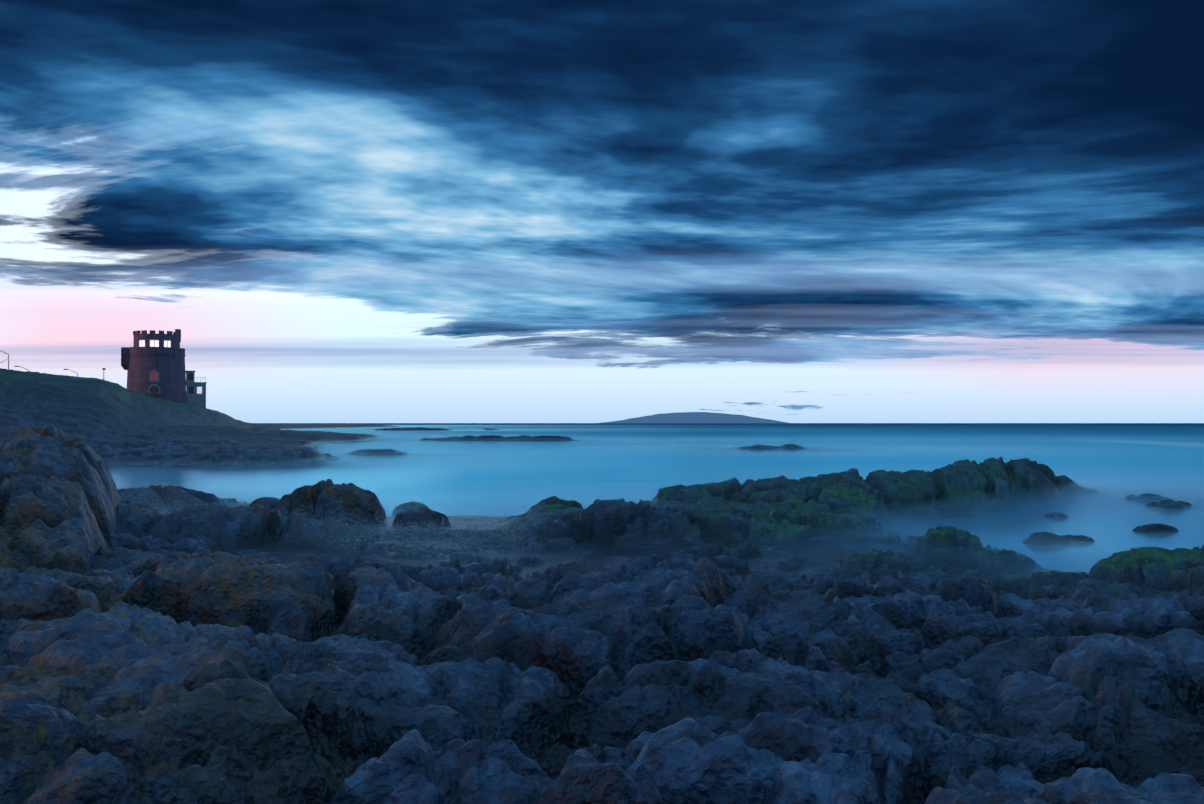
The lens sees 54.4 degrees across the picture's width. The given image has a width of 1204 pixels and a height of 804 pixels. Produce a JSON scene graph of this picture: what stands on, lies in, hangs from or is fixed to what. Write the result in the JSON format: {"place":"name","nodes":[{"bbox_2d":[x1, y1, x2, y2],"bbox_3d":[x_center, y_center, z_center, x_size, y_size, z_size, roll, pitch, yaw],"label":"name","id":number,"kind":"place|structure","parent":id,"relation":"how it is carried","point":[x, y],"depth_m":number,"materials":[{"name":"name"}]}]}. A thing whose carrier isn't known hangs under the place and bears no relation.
{"place":"outdoors","nodes":[
{"label":"outdoors","id":0,"kind":"place"},
{"bbox_2d":[0,368,1203,803],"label":"rocky shore","id":1,"kind":"structure","parent":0,"point":[326,642],"depth_m":4.52,"materials":[{"name":"grey stone"}]},
{"bbox_2d":[121,329,186,403],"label":"tower","id":2,"kind":"structure","parent":1,"relation":"on","point":[152,363],"depth_m":219.14,"materials":[{"name":"red brick"}]},
{"bbox_2d":[185,371,206,407],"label":"small building","id":3,"kind":"structure","parent":1,"relation":"on","point":[196,393],"depth_m":224.93,"materials":[{"name":"grey"}]},
{"bbox_2d":[0,0,1203,422],"label":"sky","id":4,"kind":"structure","parent":0,"point":[341,211],"materials":[{"name":"blue"}]},
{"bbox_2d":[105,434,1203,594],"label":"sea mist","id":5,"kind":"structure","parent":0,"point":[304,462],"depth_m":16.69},
{"bbox_2d":[108,423,1203,572],"bbox_3d":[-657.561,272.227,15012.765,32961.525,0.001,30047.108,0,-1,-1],"label":"sea water","id":6,"kind":"structure","parent":0,"point":[1168,451],"depth_m":38.94,"materials":[{"name":"blue liquid"}]},
{"bbox_2d":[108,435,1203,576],"bbox_3d":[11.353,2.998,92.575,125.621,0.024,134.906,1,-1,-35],"label":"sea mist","id":7,"kind":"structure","parent":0,"point":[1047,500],"depth_m":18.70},
{"bbox_2d":[602,412,786,422],"bbox_3d":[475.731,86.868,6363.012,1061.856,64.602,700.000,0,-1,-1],"label":"island hill","id":8,"kind":"structure","parent":0,"point":[693,417],"depth_m":6093.82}
]}

